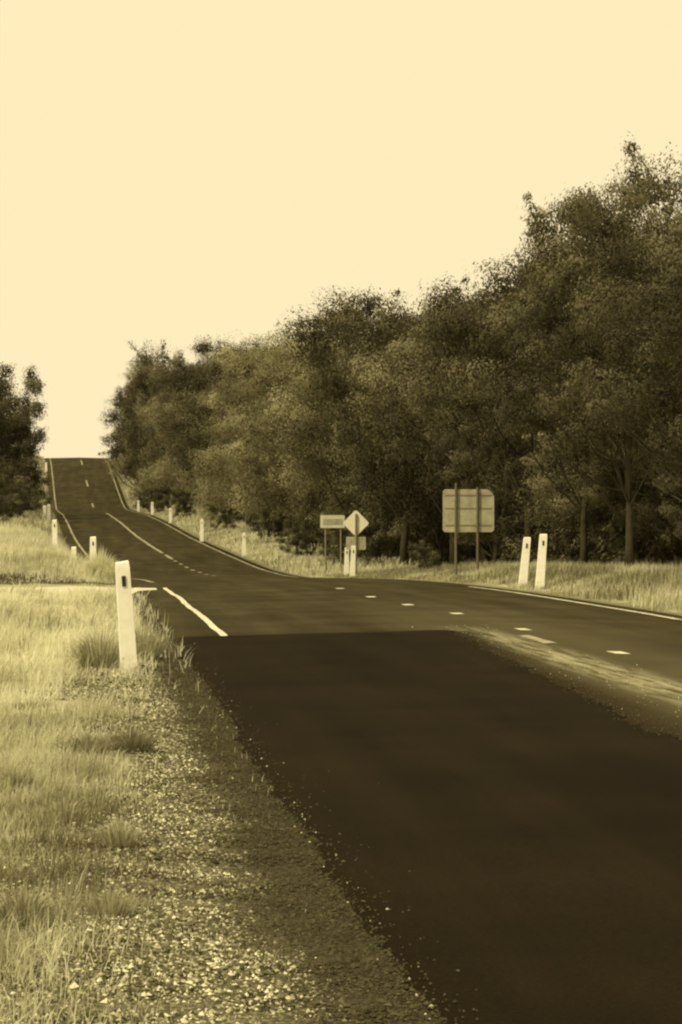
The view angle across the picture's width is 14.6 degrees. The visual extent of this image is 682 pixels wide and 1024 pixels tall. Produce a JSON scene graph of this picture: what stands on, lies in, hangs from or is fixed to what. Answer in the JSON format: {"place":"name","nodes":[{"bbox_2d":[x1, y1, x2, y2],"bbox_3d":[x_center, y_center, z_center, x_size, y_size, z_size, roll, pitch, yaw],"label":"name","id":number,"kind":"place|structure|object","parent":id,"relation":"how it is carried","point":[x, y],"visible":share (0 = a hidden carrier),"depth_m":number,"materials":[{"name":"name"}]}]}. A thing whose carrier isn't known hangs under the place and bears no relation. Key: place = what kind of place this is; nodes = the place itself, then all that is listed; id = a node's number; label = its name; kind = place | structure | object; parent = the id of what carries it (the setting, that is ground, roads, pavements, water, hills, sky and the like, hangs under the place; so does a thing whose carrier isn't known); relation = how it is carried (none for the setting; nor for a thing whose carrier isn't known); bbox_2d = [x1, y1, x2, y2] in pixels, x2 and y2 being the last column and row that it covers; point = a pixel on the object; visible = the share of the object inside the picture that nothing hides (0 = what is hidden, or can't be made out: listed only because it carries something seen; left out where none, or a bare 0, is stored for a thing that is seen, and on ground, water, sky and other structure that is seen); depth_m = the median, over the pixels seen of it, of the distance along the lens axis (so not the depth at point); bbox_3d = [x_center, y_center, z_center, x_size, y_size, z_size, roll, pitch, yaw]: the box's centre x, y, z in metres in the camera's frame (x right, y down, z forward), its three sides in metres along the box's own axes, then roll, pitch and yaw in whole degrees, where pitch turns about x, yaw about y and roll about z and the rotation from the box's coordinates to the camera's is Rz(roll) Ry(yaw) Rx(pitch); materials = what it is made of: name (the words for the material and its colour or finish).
{"place":"outdoors","nodes":[
{"label":"outdoors","id":0,"kind":"place"},
{"bbox_2d":[0,524,115,583],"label":"bank grass","id":1,"kind":"structure","parent":0,"point":[18,544],"depth_m":67.90,"materials":[{"name":"plant"}]},
{"bbox_2d":[0,586,156,595],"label":"side road","id":2,"kind":"structure","parent":0,"point":[59,589],"depth_m":56.22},
{"bbox_2d":[0,457,681,1023],"bbox_3d":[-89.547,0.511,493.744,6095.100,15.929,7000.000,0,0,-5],"label":"ground","id":3,"kind":"structure","parent":0,"point":[178,1007],"depth_m":10.42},
{"bbox_2d":[0,487,13,520],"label":"shrub","id":4,"kind":"object","parent":3,"relation":"on","point":[2,500],"visible":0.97,"depth_m":158.40,"materials":[{"name":"green plant"}]},
{"bbox_2d":[0,363,29,506],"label":"tree","id":5,"kind":"object","parent":3,"relation":"on","point":[7,425],"visible":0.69,"depth_m":187.61,"materials":[{"name":"green plant"}]},
{"bbox_2d":[0,462,32,514],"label":"shrub","id":6,"kind":"object","parent":3,"relation":"on","point":[6,472],"visible":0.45,"depth_m":183.52,"materials":[{"name":"green plant"}]},
{"bbox_2d":[0,479,36,518],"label":"shrub","id":7,"kind":"object","parent":3,"relation":"on","point":[14,497],"visible":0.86,"depth_m":173.60,"materials":[{"name":"green plant"}]},
{"bbox_2d":[0,409,38,475],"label":"tree","id":8,"kind":"object","parent":3,"relation":"on","point":[21,437],"visible":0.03,"depth_m":210.31,"materials":[{"name":"green plant"}]},
{"bbox_2d":[0,366,49,512],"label":"tree","id":9,"kind":"object","parent":3,"relation":"on","point":[36,385],"visible":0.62,"depth_m":198.16,"materials":[{"name":"green plant"}]},
{"bbox_2d":[0,764,57,795],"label":"grass tussock","id":10,"kind":"object","parent":3,"relation":"on","point":[30,782],"depth_m":13.87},
{"bbox_2d":[0,455,65,545],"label":"grass","id":11,"kind":"structure","parent":3,"relation":"on","point":[39,521],"depth_m":163.65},
{"bbox_2d":[1,698,71,713],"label":"grass tussock","id":12,"kind":"object","parent":3,"relation":"on","point":[23,705],"depth_m":19.39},
{"bbox_2d":[24,468,52,505],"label":"shrub","id":13,"kind":"object","parent":3,"relation":"on","point":[47,478],"visible":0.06,"depth_m":223.20,"materials":[{"name":"green plant"}]},
{"bbox_2d":[52,519,57,545],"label":"guide post","id":14,"kind":"object","parent":3,"relation":"on","point":[54,530],"visible":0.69,"depth_m":81.49,"materials":[{"name":"white paint"}]},
{"bbox_2d":[28,544,82,559],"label":"grass tussock","id":15,"kind":"object","parent":3,"relation":"on","point":[58,552],"depth_m":69.43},
{"bbox_2d":[25,798,105,823],"bbox_3d":[-1.294,1.398,12.526,0.435,0.173,0.437,0,0,35],"label":"grass tussock","id":16,"kind":"object","parent":3,"relation":"on","point":[64,804],"depth_m":12.51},
{"bbox_2d":[40,729,139,753],"bbox_3d":[-1.506,1.376,15.919,0.655,0.153,0.656,0,0,40],"label":"grass tussock","id":17,"kind":"object","parent":3,"relation":"on","point":[91,744],"depth_m":15.89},
{"bbox_2d":[90,536,95,561],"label":"guide post","id":18,"kind":"object","parent":3,"relation":"on","point":[92,544],"visible":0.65,"depth_m":68.65,"materials":[{"name":"white paint"}]},
{"bbox_2d":[50,623,146,668],"bbox_3d":[-2.251,1.244,25.114,1.200,0.484,1.153,0,0,-5],"label":"grass tussock","id":19,"kind":"object","parent":3,"relation":"on","point":[98,648],"depth_m":25.01,"materials":[{"name":"plant"}]},
{"bbox_2d":[78,545,131,577],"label":"grass tussock","id":20,"kind":"object","parent":3,"relation":"on","point":[98,562],"depth_m":66.77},
{"bbox_2d":[95,558,121,582],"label":"grass tussock","id":21,"kind":"object","parent":3,"relation":"on","point":[111,572],"depth_m":65.64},
{"bbox_2d":[115,560,137,672],"bbox_3d":[-1.956,1.080,24.318,0.151,1.272,0.096,-4,1,-11],"label":"guide post","id":22,"kind":"object","parent":3,"relation":"on","point":[127,641],"visible":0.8,"depth_m":24.28,"materials":[{"name":"white paint"}]},
{"bbox_2d":[102,415,151,495],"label":"tree","id":23,"kind":"object","parent":3,"relation":"on","point":[119,470],"visible":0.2,"depth_m":260.41,"materials":[{"name":"green plant"}]},
{"bbox_2d":[97,367,163,496],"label":"tree","id":24,"kind":"object","parent":3,"relation":"on","point":[116,451],"visible":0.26,"depth_m":246.74,"materials":[{"name":"green plant"}]},
{"bbox_2d":[95,724,171,751],"bbox_3d":[-1.256,1.353,16.160,0.546,0.197,0.565,0,0,42],"label":"grass tussock","id":25,"kind":"object","parent":3,"relation":"on","point":[135,738],"depth_m":16.10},
{"bbox_2d":[117,356,162,395],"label":"tree","id":26,"kind":"object","parent":3,"relation":"on","point":[133,371],"visible":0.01,"depth_m":304.69,"materials":[{"name":"green plant"}]},
{"bbox_2d":[131,482,151,508],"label":"shrub","id":27,"kind":"object","parent":3,"relation":"on","point":[141,503],"visible":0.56,"depth_m":238.91,"materials":[{"name":"green plant"}]},
{"bbox_2d":[117,400,171,505],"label":"tree","id":28,"kind":"object","parent":3,"relation":"on","point":[138,487],"visible":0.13,"depth_m":236.83,"materials":[{"name":"green plant"}]},
{"bbox_2d":[110,624,178,659],"bbox_3d":[-2.013,1.282,26.920,0.893,0.442,0.957,0,0,-42],"label":"grass tussock","id":29,"kind":"object","parent":3,"relation":"on","point":[157,644],"depth_m":26.86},
{"bbox_2d":[116,338,186,506],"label":"tree","id":30,"kind":"object","parent":3,"relation":"on","point":[142,453],"visible":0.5,"depth_m":223.80,"materials":[{"name":"green plant"}]},
{"bbox_2d":[145,483,172,513],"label":"shrub","id":31,"kind":"object","parent":3,"relation":"on","point":[158,506],"visible":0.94,"depth_m":211.47,"materials":[{"name":"green plant"}]},
{"bbox_2d":[134,384,206,507],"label":"tree","id":32,"kind":"object","parent":3,"relation":"on","point":[184,478],"visible":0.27,"depth_m":210.28,"materials":[{"name":"green plant"}]},
{"bbox_2d":[145,362,199,495],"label":"tree","id":33,"kind":"object","parent":3,"relation":"on","point":[174,484],"visible":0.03,"depth_m":223.27,"materials":[{"name":"green plant"}]},
{"bbox_2d":[0,577,355,1023],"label":"dry grass","id":34,"kind":"structure","parent":3,"relation":"on","point":[29,734],"depth_m":14.41,"materials":[{"name":"plant"}]},
{"bbox_2d":[166,485,196,517],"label":"shrub","id":35,"kind":"object","parent":3,"relation":"on","point":[180,500],"visible":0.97,"depth_m":189.49,"materials":[{"name":"green plant"}]},
{"bbox_2d":[149,334,242,515],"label":"tree","id":36,"kind":"object","parent":3,"relation":"on","point":[185,421],"visible":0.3,"depth_m":185.02,"materials":[{"name":"green plant"}]},
{"bbox_2d":[166,372,235,515],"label":"tree","id":37,"kind":"object","parent":3,"relation":"on","point":[177,444],"visible":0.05,"depth_m":176.51,"materials":[{"name":"green plant"}]},
{"bbox_2d":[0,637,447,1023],"bbox_3d":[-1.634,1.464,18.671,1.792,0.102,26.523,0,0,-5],"label":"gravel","id":38,"kind":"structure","parent":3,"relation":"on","point":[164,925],"depth_m":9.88,"materials":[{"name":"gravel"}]},
{"bbox_2d":[0,874,75,929],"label":"grass tussock","id":39,"kind":"object","parent":38,"relation":"on","point":[30,906],"depth_m":9.21,"materials":[{"name":"plant"}]},
{"bbox_2d":[63,883,149,916],"bbox_3d":[-0.831,1.389,9.556,0.374,0.146,0.364,0,0,-38],"label":"grass tussock","id":40,"kind":"object","parent":38,"relation":"on","point":[112,903],"depth_m":9.54,"materials":[{"name":"plant"}]},
{"bbox_2d":[84,812,149,848],"bbox_3d":[-0.939,1.355,11.366,0.308,0.186,0.335,0,0,34],"label":"grass tussock","id":41,"kind":"object","parent":38,"relation":"on","point":[118,833],"depth_m":11.34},
{"bbox_2d":[204,492,244,528],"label":"shrub","id":42,"kind":"object","parent":3,"relation":"on","point":[225,519],"visible":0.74,"depth_m":157.87,"materials":[{"name":"green plant"}]},
{"bbox_2d":[185,342,269,525],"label":"tree","id":43,"kind":"object","parent":3,"relation":"on","point":[207,415],"visible":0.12,"depth_m":163.46,"materials":[{"name":"green plant"}]},
{"bbox_2d":[162,338,296,512],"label":"tree","id":44,"kind":"object","parent":3,"relation":"on","point":[184,371],"visible":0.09,"depth_m":184.89,"materials":[{"name":"green plant"}]},
{"bbox_2d":[180,328,292,530],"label":"tree","id":45,"kind":"object","parent":3,"relation":"on","point":[217,465],"visible":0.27,"depth_m":149.19,"materials":[{"name":"green plant"}]},
{"bbox_2d":[186,361,297,521],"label":"tree","id":46,"kind":"object","parent":3,"relation":"on","point":[200,489],"visible":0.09,"depth_m":171.95,"materials":[{"name":"green plant"}]},
{"bbox_2d":[233,364,290,532],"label":"tree","id":47,"kind":"object","parent":3,"relation":"on","point":[257,399],"visible":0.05,"depth_m":149.32,"materials":[{"name":"green plant"}]},
{"bbox_2d":[242,492,289,538],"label":"shrub","id":48,"kind":"object","parent":3,"relation":"on","point":[265,523],"visible":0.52,"depth_m":140.05,"materials":[{"name":"green plant"}]},
{"bbox_2d":[207,311,363,543],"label":"tree","id":49,"kind":"object","parent":3,"relation":"on","point":[253,494],"visible":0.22,"depth_m":131.78,"materials":[{"name":"green plant"}]},
{"bbox_2d":[107,454,464,577],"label":"grass","id":50,"kind":"structure","parent":3,"relation":"on","point":[179,519],"depth_m":131.20,"materials":[{"name":"plant"}]},
{"bbox_2d":[256,352,334,538],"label":"tree","id":51,"kind":"object","parent":3,"relation":"on","point":[278,481],"visible":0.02,"depth_m":134.01,"materials":[{"name":"green plant"}]},
{"bbox_2d":[243,355,348,531],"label":"tree","id":52,"kind":"object","parent":3,"relation":"on","point":[273,490],"visible":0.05,"depth_m":127.94,"materials":[{"name":"green plant"}]},
{"bbox_2d":[275,516,316,555],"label":"shrub","id":53,"kind":"object","parent":3,"relation":"on","point":[295,542],"visible":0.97,"depth_m":118.12,"materials":[{"name":"green plant"}]},
{"bbox_2d":[290,494,336,550],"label":"shrub","id":54,"kind":"object","parent":3,"relation":"on","point":[313,531],"visible":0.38,"depth_m":122.18,"materials":[{"name":"green plant"}]},
{"bbox_2d":[253,341,375,551],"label":"tree","id":55,"kind":"object","parent":3,"relation":"on","point":[305,499],"visible":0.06,"depth_m":120.79,"materials":[{"name":"green plant"}]},
{"bbox_2d":[223,291,427,556],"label":"tree","id":56,"kind":"object","parent":3,"relation":"on","point":[286,410],"visible":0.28,"depth_m":115.42,"materials":[{"name":"green plant"}]},
{"bbox_2d":[320,515,344,571],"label":"road sign","id":57,"kind":"object","parent":3,"relation":"on","point":[331,521],"visible":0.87,"depth_m":100.42,"materials":[{"name":"metal"}]},
{"bbox_2d":[313,516,368,564],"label":"shrub","id":58,"kind":"object","parent":3,"relation":"on","point":[331,550],"visible":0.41,"depth_m":108.45,"materials":[{"name":"green plant"}]},
{"bbox_2d":[344,547,348,574],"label":"guide post","id":59,"kind":"object","parent":3,"relation":"on","point":[346,564],"visible":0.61,"depth_m":91.38,"materials":[{"name":"white paint"}]},
{"bbox_2d":[262,314,438,557],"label":"tree","id":60,"kind":"object","parent":3,"relation":"on","point":[289,438],"visible":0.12,"depth_m":111.55,"materials":[{"name":"green plant"}]},
{"bbox_2d":[350,546,355,577],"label":"guide post","id":61,"kind":"object","parent":3,"relation":"on","point":[352,562],"visible":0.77,"depth_m":87.38,"materials":[{"name":"white paint"}]},
{"bbox_2d":[343,511,367,574],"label":"road sign","id":62,"kind":"object","parent":3,"relation":"on","point":[355,523],"visible":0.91,"depth_m":90.44,"materials":[{"name":"metal"}]},
{"bbox_2d":[333,494,400,566],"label":"shrub","id":63,"kind":"object","parent":3,"relation":"on","point":[371,546],"visible":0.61,"depth_m":104.30,"materials":[{"name":"green plant"}]},
{"bbox_2d":[273,274,469,565],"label":"tree","id":64,"kind":"object","parent":3,"relation":"on","point":[335,387],"visible":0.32,"depth_m":99.48,"materials":[{"name":"green plant"}]},
{"bbox_2d":[317,307,477,565],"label":"tree","id":65,"kind":"object","parent":3,"relation":"on","point":[352,491],"visible":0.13,"depth_m":104.15,"materials":[{"name":"green plant"}]},
{"bbox_2d":[331,305,499,566],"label":"tree","id":66,"kind":"object","parent":3,"relation":"on","point":[424,509],"visible":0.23,"depth_m":95.52,"materials":[{"name":"green plant"}]},
{"bbox_2d":[407,539,442,570],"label":"shrub","id":67,"kind":"object","parent":3,"relation":"on","point":[426,564],"visible":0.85,"depth_m":80.53,"materials":[{"name":"green plant"}]},
{"bbox_2d":[386,487,475,565],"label":"shrub","id":68,"kind":"object","parent":3,"relation":"on","point":[397,530],"visible":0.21,"depth_m":101.41,"materials":[{"name":"green plant"}]},
{"bbox_2d":[340,274,523,566],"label":"tree","id":69,"kind":"object","parent":3,"relation":"on","point":[402,346],"visible":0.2,"depth_m":91.61,"materials":[{"name":"green plant"}]},
{"bbox_2d":[375,293,540,562],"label":"tree","id":70,"kind":"object","parent":3,"relation":"on","point":[409,435],"visible":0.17,"depth_m":88.91,"materials":[{"name":"green plant"}]},
{"bbox_2d":[375,249,558,563],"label":"tree","id":71,"kind":"object","parent":3,"relation":"on","point":[451,416],"visible":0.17,"depth_m":83.87,"materials":[{"name":"green plant"}]},
{"bbox_2d":[443,483,493,575],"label":"road sign","id":72,"kind":"object","parent":3,"relation":"on","point":[468,510],"visible":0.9,"depth_m":67.59,"materials":[{"name":"metal"}]},
{"bbox_2d":[430,517,517,563],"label":"shrub","id":73,"kind":"object","parent":3,"relation":"on","point":[459,546],"visible":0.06,"depth_m":101.15,"materials":[{"name":"green plant"}]},
{"bbox_2d":[427,406,568,563],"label":"tree","id":74,"kind":"object","parent":3,"relation":"on","point":[497,488],"visible":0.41,"depth_m":76.86,"materials":[{"name":"green plant"}]},
{"bbox_2d":[460,492,536,563],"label":"shrub","id":75,"kind":"object","parent":3,"relation":"on","point":[470,550],"visible":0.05,"depth_m":96.70,"materials":[{"name":"green plant"}]},
{"bbox_2d":[387,232,624,558],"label":"tree","id":76,"kind":"object","parent":3,"relation":"on","point":[494,324],"visible":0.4,"depth_m":73.92,"materials":[{"name":"green plant"}]},
{"bbox_2d":[423,228,591,544],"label":"tree","id":77,"kind":"object","parent":3,"relation":"on","point":[529,245],"visible":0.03,"depth_m":84.79,"materials":[{"name":"green plant"}]},
{"bbox_2d":[518,537,530,586],"bbox_3d":[3.821,1.167,55.608,0.174,1.302,0.109,6,-1,-5],"label":"guide post","id":78,"kind":"object","parent":3,"relation":"on","point":[523,573],"visible":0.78,"depth_m":55.56,"materials":[{"name":"white paint"}]},
{"bbox_2d":[535,534,546,589],"bbox_3d":[3.984,1.111,53.112,0.174,1.362,0.109,4,-1,-5],"label":"guide post","id":79,"kind":"object","parent":3,"relation":"on","point":[540,571],"visible":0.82,"depth_m":53.07,"materials":[{"name":"white paint"}]},
{"bbox_2d":[494,446,600,562],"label":"shrub","id":80,"kind":"object","parent":3,"relation":"on","point":[512,548],"visible":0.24,"depth_m":73.96,"materials":[{"name":"green plant"}]},
{"bbox_2d":[474,268,636,564],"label":"tree","id":81,"kind":"object","parent":3,"relation":"on","point":[545,425],"visible":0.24,"depth_m":66.90,"materials":[{"name":"green plant"}]},
{"bbox_2d":[495,185,650,476],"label":"tree","id":82,"kind":"object","parent":3,"relation":"on","point":[617,227],"visible":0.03,"depth_m":79.01,"materials":[{"name":"green plant"}]},
{"bbox_2d":[531,463,618,563],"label":"shrub","id":83,"kind":"object","parent":3,"relation":"on","point":[569,552],"visible":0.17,"depth_m":70.70,"materials":[{"name":"green plant"}]},
{"bbox_2d":[515,430,640,559],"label":"tree","id":84,"kind":"object","parent":3,"relation":"on","point":[567,506],"visible":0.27,"depth_m":69.53,"materials":[{"name":"green plant"}]},
{"bbox_2d":[504,229,681,566],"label":"tree","id":85,"kind":"object","parent":3,"relation":"on","point":[551,313],"visible":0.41,"depth_m":60.66,"materials":[{"name":"green plant"}]},
{"bbox_2d":[507,163,681,467],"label":"tree","id":86,"kind":"object","parent":3,"relation":"on","point":[540,225],"visible":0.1,"depth_m":81.49,"materials":[{"name":"green plant"}]},
{"bbox_2d":[511,142,681,510],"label":"tree","id":87,"kind":"object","parent":3,"relation":"on","point":[579,219],"visible":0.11,"depth_m":70.05,"materials":[{"name":"green plant"}]},
{"bbox_2d":[522,214,681,541],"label":"tree","id":88,"kind":"object","parent":3,"relation":"on","point":[661,261],"visible":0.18,"depth_m":63.12,"materials":[{"name":"green plant"}]},
{"bbox_2d":[535,131,680,459],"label":"tree","id":89,"kind":"object","parent":3,"relation":"on","point":[651,178],"visible":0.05,"depth_m":84.73,"materials":[{"name":"green plant"}]},
{"bbox_2d":[574,485,652,564],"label":"shrub","id":90,"kind":"object","parent":3,"relation":"on","point":[598,559],"visible":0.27,"depth_m":68.67,"materials":[{"name":"green plant"}]},
{"bbox_2d":[553,372,677,564],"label":"tree","id":91,"kind":"object","parent":3,"relation":"on","point":[608,479],"visible":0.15,"depth_m":65.88,"materials":[{"name":"green plant"}]},
{"bbox_2d":[560,448,673,564],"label":"shrub","id":92,"kind":"object","parent":3,"relation":"on","point":[570,519],"visible":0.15,"depth_m":68.50,"materials":[{"name":"green plant"}]},
{"bbox_2d":[568,275,681,501],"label":"tree","id":93,"kind":"object","parent":3,"relation":"on","point":[657,400],"visible":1,"depth_m":52.55,"materials":[{"name":"green plant"}]},
{"bbox_2d":[597,465,681,566],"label":"shrub","id":94,"kind":"object","parent":3,"relation":"on","point":[659,545],"visible":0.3,"depth_m":65.15,"materials":[{"name":"green plant"}]},
{"bbox_2d":[600,483,679,565],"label":"shrub","id":95,"kind":"object","parent":3,"relation":"on","point":[609,528],"visible":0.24,"depth_m":67.02,"materials":[{"name":"green plant"}]},
{"bbox_2d":[606,370,681,566],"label":"tree","id":96,"kind":"object","parent":3,"relation":"on","point":[671,481],"visible":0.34,"depth_m":62.79,"materials":[{"name":"green plant"}]},
{"bbox_2d":[0,0,681,457],"label":"sky","id":97,"kind":"structure","parent":0,"point":[177,172],"materials":[{"name":"beige"}]},
{"bbox_2d":[45,458,681,739],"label":"road","id":98,"kind":"structure","parent":0,"point":[229,596],"depth_m":39.75,"materials":[{"name":"asphalt"}]},
{"bbox_2d":[49,458,151,581],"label":"edge line","id":99,"kind":"object","parent":98,"relation":"on","point":[82,549],"visible":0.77,"depth_m":171.07,"materials":[{"name":"paint"}]},
{"bbox_2d":[78,457,208,574],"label":"line","id":100,"kind":"object","parent":98,"relation":"on","point":[134,534],"visible":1,"depth_m":151.32,"materials":[{"name":"paint"}]},
{"bbox_2d":[163,588,227,635],"bbox_3d":[-2.537,1.526,43.653,0.128,0.072,24.500,0,0,-5],"label":"edge line","id":101,"kind":"object","parent":98,"relation":"on","point":[211,625],"visible":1,"depth_m":38.15,"materials":[{"name":"paint"}]},
{"bbox_2d":[107,463,292,576],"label":"edge line","id":102,"kind":"object","parent":98,"relation":"on","point":[192,538],"visible":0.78,"depth_m":144.39,"materials":[{"name":"paint"}]},
{"bbox_2d":[175,630,681,1023],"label":"fresh asphalt","id":103,"kind":"structure","parent":98,"relation":"on","point":[522,824],"depth_m":12.64,"materials":[{"name":"asphalt"}]},
{"bbox_2d":[169,625,681,1023],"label":"loose chippings","id":104,"kind":"object","parent":103,"relation":"on","point":[397,960],"visible":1,"depth_m":13.05,"materials":[{"name":"gravel"}]},
{"bbox_2d":[468,586,677,618],"bbox_3d":[3.667,1.521,46.553,0.127,0.072,20.000,0,0,-5],"label":"edge line","id":105,"kind":"object","parent":98,"relation":"on","point":[587,603],"visible":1,"depth_m":42.79,"materials":[{"name":"paint"}]},
{"bbox_2d":[314,557,681,611],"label":"verge grass","id":106,"kind":"structure","parent":0,"point":[652,584],"depth_m":56.21,"materials":[{"name":"plant"}]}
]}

